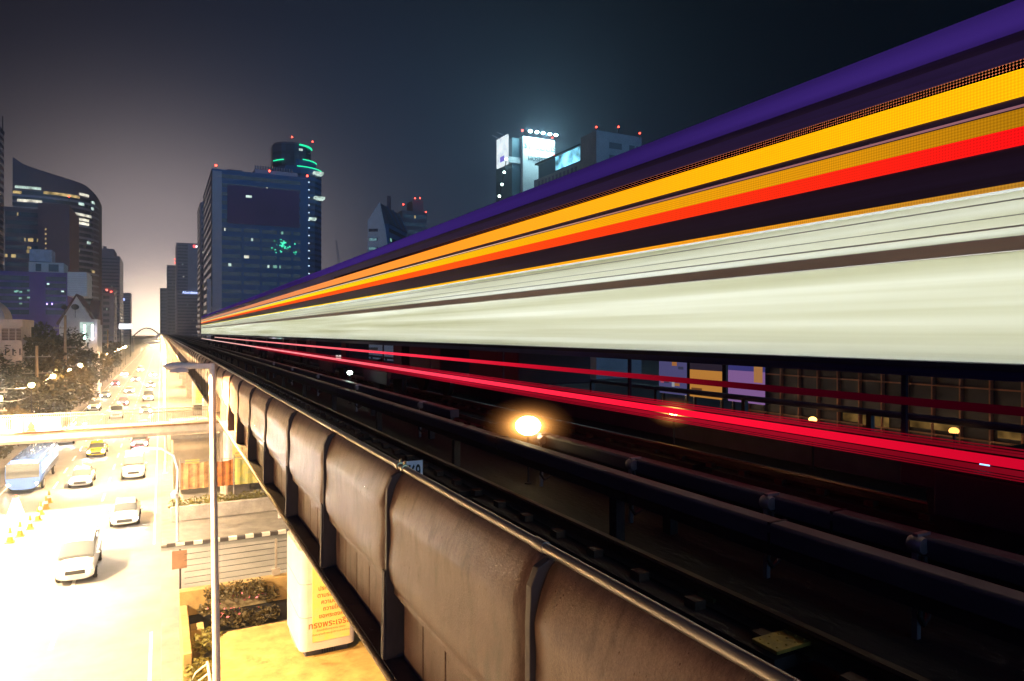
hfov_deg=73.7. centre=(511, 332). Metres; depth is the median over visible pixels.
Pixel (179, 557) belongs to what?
road sign
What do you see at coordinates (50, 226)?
office block
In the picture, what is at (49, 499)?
traffic cone
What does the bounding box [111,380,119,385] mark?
sedan
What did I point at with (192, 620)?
planter wall
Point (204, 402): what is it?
pillar lightbox
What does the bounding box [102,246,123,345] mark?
office tower
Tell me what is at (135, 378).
sedan
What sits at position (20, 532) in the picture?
traffic cone
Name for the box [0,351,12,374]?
tree
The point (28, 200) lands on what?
lit window
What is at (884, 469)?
parapet
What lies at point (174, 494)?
arched lamp
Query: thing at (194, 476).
banner
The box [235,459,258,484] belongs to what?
banner
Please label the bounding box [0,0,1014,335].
sky
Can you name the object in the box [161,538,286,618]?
road
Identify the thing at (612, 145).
window
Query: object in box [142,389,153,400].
van
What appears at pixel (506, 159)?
light mast
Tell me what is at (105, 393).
sedan
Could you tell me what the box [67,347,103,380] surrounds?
tree
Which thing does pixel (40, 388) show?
tree
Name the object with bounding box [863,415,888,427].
lit window
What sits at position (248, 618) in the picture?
bush
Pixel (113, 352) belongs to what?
tree
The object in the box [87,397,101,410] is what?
van
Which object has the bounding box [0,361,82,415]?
tree
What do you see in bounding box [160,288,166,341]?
office tower
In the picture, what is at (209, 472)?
banner fence
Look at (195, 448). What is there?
kiosk building
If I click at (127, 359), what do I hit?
pavement
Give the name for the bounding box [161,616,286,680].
median
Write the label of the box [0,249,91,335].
violet building
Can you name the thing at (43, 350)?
tree
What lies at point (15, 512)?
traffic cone
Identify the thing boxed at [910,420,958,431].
lit window
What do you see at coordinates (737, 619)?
railway track
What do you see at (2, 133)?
slim tower
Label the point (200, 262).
apartment tower
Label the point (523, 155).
hospital tower
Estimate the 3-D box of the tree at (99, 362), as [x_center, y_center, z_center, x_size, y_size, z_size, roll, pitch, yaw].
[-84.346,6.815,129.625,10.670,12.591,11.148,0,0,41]
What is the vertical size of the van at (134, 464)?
2.055 m
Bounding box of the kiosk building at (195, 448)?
[169,416,219,487]
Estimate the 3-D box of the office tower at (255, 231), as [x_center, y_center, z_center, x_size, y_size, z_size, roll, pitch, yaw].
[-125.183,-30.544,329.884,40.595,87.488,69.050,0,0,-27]
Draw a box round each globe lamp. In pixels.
[28,382,33,411]
[50,374,55,412]
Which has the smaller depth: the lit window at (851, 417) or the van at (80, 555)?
the lit window at (851, 417)
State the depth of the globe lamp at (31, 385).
75.10 m
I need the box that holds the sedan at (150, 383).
[146,381,155,387]
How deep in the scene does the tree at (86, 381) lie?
110.71 m
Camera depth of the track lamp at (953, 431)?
8.60 m
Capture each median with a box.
[161,342,287,547]
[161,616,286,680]
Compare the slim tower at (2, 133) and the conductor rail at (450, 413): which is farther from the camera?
the slim tower at (2, 133)
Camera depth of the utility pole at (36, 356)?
85.96 m
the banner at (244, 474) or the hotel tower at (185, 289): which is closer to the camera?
the banner at (244, 474)
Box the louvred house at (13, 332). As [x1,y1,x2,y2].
[0,302,33,402]
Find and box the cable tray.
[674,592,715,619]
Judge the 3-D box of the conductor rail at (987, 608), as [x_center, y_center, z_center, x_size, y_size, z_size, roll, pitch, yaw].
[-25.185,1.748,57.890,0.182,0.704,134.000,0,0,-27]
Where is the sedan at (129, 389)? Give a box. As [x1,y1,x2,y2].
[124,386,134,392]
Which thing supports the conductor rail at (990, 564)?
on the viaduct
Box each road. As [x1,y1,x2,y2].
[0,340,160,680]
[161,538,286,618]
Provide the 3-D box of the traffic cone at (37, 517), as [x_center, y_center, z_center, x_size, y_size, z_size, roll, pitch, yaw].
[-33.182,12.725,47.772,0.500,0.938,0.500,0,0,-27]
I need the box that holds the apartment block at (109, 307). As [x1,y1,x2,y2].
[102,287,116,344]
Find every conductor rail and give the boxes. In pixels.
[187,340,1023,647]
[194,341,458,438]
[496,421,1023,639]
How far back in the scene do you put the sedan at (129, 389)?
147.06 m
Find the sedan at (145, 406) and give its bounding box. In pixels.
[138,404,152,413]
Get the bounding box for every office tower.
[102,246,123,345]
[123,293,131,344]
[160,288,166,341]
[167,259,174,334]
[203,164,309,337]
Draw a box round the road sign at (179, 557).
[172,549,186,588]
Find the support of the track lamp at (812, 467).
on the viaduct
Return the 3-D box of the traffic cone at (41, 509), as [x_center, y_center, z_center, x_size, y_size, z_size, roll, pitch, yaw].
[-34.100,12.725,49.365,0.500,0.938,0.500,0,0,-27]
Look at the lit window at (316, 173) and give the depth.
422.00 m
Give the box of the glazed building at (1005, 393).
[748,367,1023,447]
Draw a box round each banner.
[12,418,60,432]
[181,461,207,489]
[217,459,232,485]
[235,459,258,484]
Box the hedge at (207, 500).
[168,489,267,508]
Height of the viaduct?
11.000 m
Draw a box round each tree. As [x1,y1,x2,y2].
[0,334,67,370]
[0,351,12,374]
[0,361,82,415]
[0,373,12,403]
[0,375,62,445]
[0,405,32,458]
[31,321,89,355]
[33,348,99,403]
[46,335,102,385]
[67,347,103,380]
[74,352,114,382]
[102,341,124,370]
[102,342,121,367]
[102,350,112,377]
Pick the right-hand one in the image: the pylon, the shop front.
the pylon
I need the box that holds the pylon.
[206,279,210,338]
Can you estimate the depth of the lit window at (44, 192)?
337.10 m
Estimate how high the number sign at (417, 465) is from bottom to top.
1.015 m
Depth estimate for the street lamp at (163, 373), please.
91.71 m
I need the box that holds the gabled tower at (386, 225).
[368,196,407,360]
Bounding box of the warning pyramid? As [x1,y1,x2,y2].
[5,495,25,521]
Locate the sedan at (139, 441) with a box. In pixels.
[129,436,149,447]
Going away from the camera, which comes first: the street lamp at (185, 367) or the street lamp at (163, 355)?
the street lamp at (185, 367)
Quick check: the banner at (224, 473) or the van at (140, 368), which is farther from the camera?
the van at (140, 368)
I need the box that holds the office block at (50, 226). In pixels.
[4,196,78,271]
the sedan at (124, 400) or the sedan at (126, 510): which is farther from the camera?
the sedan at (124, 400)
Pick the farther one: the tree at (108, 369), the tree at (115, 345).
the tree at (115, 345)
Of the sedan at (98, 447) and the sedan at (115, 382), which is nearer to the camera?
the sedan at (98, 447)
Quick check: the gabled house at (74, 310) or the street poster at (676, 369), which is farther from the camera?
the gabled house at (74, 310)
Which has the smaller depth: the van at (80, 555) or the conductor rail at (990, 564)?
the conductor rail at (990, 564)
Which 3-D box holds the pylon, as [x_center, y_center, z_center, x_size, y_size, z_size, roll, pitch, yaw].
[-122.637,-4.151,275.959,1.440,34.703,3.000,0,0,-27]
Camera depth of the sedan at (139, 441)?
77.46 m
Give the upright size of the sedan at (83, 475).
1.455 m
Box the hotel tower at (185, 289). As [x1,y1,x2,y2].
[175,242,196,336]
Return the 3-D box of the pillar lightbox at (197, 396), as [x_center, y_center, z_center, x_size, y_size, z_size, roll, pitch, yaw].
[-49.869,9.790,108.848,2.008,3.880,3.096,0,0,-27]
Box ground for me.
[4,336,740,550]
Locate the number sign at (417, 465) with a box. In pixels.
[406,460,422,473]
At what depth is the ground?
149.77 m
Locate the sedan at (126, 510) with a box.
[108,497,142,526]
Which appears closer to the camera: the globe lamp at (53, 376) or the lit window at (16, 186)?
the globe lamp at (53, 376)
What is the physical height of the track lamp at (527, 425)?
1.199 m
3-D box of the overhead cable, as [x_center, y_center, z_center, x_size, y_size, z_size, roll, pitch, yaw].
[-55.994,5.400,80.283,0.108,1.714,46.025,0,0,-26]
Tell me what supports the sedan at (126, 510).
on the road at (109, 616)
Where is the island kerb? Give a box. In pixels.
[167,529,288,546]
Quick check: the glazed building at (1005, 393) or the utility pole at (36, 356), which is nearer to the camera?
the glazed building at (1005, 393)
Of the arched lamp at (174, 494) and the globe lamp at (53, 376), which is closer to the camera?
the arched lamp at (174, 494)
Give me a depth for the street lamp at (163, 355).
120.18 m
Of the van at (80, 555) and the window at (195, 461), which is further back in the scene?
the window at (195, 461)
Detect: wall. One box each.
[171,497,275,521]
[179,572,286,680]
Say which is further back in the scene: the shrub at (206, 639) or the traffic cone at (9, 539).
the traffic cone at (9, 539)
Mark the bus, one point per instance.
(29, 466)
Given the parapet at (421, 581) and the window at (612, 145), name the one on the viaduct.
the parapet at (421, 581)
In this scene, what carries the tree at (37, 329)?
on the ground
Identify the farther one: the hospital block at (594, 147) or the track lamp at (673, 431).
the hospital block at (594, 147)
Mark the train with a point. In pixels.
(865, 216)
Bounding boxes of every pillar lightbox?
[192,381,202,406]
[202,398,209,416]
[223,431,250,485]
[287,531,353,656]
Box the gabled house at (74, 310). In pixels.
[56,293,102,386]
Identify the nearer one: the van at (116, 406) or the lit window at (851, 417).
the lit window at (851, 417)
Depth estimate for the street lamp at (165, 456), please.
63.24 m
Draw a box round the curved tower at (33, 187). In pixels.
[12,157,101,313]
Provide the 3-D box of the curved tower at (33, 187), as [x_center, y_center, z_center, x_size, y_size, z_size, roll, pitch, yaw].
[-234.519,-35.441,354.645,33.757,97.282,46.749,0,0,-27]
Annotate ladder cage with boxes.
[191,661,211,680]
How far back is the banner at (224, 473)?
49.88 m
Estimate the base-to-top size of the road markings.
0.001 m
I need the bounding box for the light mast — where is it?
[498,158,507,200]
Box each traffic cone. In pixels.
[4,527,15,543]
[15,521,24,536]
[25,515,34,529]
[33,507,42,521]
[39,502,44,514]
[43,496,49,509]
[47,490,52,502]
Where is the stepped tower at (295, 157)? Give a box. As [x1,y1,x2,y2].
[271,136,324,274]
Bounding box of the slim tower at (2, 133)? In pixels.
[0,116,4,270]
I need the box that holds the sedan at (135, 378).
[132,376,139,380]
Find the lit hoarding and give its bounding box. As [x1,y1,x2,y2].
[119,324,131,356]
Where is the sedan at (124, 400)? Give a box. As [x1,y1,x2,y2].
[116,397,128,405]
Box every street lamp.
[144,342,167,473]
[149,339,164,420]
[152,337,163,406]
[162,338,162,375]
[163,362,220,680]
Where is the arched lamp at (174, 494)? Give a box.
[133,447,178,540]
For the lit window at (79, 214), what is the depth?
346.83 m
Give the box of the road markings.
[0,353,160,680]
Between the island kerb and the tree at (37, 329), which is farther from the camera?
the tree at (37, 329)
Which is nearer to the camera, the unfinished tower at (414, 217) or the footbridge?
the footbridge
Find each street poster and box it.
[659,361,689,405]
[690,363,725,409]
[728,365,768,415]
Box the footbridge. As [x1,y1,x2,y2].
[0,406,223,493]
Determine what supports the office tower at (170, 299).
on the ground
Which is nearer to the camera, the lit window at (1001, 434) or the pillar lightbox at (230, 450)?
the lit window at (1001, 434)
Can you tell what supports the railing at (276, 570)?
on the planter wall at (192, 620)
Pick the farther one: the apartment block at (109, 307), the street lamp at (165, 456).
the apartment block at (109, 307)
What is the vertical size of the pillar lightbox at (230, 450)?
3.880 m
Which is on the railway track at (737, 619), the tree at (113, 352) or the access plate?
the access plate
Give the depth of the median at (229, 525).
48.69 m
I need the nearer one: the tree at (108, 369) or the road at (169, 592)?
the road at (169, 592)
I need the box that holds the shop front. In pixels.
[78,319,99,395]
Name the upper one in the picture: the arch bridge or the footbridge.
the arch bridge
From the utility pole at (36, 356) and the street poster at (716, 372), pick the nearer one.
the street poster at (716, 372)
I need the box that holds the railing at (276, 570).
[184,538,286,583]
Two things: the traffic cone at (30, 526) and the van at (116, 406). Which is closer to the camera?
the traffic cone at (30, 526)
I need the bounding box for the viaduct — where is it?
[167,335,1023,680]
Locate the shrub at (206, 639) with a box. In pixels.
[183,626,222,680]
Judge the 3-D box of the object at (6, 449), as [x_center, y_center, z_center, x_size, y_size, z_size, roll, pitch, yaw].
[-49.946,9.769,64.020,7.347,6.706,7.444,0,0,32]
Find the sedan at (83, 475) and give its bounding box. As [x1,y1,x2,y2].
[67,465,95,487]
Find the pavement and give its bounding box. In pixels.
[0,340,152,488]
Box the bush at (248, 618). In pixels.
[197,577,280,628]
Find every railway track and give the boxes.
[167,335,931,680]
[171,335,940,533]
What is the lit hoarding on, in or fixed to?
on the ground
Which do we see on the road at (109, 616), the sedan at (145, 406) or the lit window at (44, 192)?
the sedan at (145, 406)
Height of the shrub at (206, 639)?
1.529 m
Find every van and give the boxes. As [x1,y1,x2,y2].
[53,524,101,582]
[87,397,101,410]
[108,403,123,418]
[120,450,146,478]
[137,365,143,371]
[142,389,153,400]
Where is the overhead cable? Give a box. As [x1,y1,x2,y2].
[0,376,51,388]
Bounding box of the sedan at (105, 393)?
[100,390,110,397]
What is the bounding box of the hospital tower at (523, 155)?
[492,130,556,201]
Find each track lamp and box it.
[515,416,540,484]
[670,414,674,444]
[809,417,816,469]
[948,427,959,449]
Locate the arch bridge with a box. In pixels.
[132,327,161,351]
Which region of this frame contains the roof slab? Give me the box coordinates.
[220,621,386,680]
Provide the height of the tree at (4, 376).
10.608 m
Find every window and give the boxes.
[15,185,40,189]
[27,199,41,202]
[43,191,79,198]
[75,212,90,217]
[80,322,93,337]
[185,459,198,463]
[313,171,323,176]
[314,196,324,200]
[609,142,621,149]
[843,412,857,421]
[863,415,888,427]
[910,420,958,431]
[998,431,1020,440]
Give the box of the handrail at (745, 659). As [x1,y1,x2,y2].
[170,337,800,680]
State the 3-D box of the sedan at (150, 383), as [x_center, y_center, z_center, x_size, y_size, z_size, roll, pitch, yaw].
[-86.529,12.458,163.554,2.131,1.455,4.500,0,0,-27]
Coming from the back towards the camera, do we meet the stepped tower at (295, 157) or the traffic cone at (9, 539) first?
the stepped tower at (295, 157)
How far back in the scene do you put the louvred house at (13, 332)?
91.71 m
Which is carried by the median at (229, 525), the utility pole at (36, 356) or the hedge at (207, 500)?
the hedge at (207, 500)
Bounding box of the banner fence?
[180,455,241,497]
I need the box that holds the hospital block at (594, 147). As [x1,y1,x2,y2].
[534,126,641,378]
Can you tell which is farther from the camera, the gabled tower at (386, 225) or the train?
the gabled tower at (386, 225)
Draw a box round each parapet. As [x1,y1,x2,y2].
[163,334,763,680]
[173,334,1023,488]
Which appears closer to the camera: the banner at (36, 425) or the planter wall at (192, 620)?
the planter wall at (192, 620)
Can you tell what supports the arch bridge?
on the road at (109, 616)
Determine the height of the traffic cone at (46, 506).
0.938 m
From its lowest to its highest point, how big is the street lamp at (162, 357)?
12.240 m
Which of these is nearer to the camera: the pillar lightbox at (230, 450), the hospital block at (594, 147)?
the pillar lightbox at (230, 450)
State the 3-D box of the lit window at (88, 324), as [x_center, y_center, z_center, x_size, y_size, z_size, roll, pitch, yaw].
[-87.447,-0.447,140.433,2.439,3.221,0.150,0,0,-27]
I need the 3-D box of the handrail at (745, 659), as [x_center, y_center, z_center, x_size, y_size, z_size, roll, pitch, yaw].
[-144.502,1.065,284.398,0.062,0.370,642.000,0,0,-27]
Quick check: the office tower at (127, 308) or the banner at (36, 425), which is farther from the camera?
the office tower at (127, 308)
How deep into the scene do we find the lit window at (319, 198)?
421.84 m
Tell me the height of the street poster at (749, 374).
13.200 m
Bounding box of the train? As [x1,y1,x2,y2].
[201,0,1023,555]
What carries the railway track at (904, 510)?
on the viaduct
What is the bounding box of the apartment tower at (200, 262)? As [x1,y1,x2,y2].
[197,202,202,337]
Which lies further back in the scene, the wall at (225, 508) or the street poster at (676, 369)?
the wall at (225, 508)
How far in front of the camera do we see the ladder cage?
21.74 m
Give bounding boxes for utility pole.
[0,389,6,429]
[22,346,50,409]
[54,315,75,420]
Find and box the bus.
[4,442,58,490]
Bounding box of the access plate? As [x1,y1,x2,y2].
[752,629,810,654]
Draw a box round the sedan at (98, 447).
[85,440,107,456]
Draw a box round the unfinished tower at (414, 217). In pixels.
[397,197,426,236]

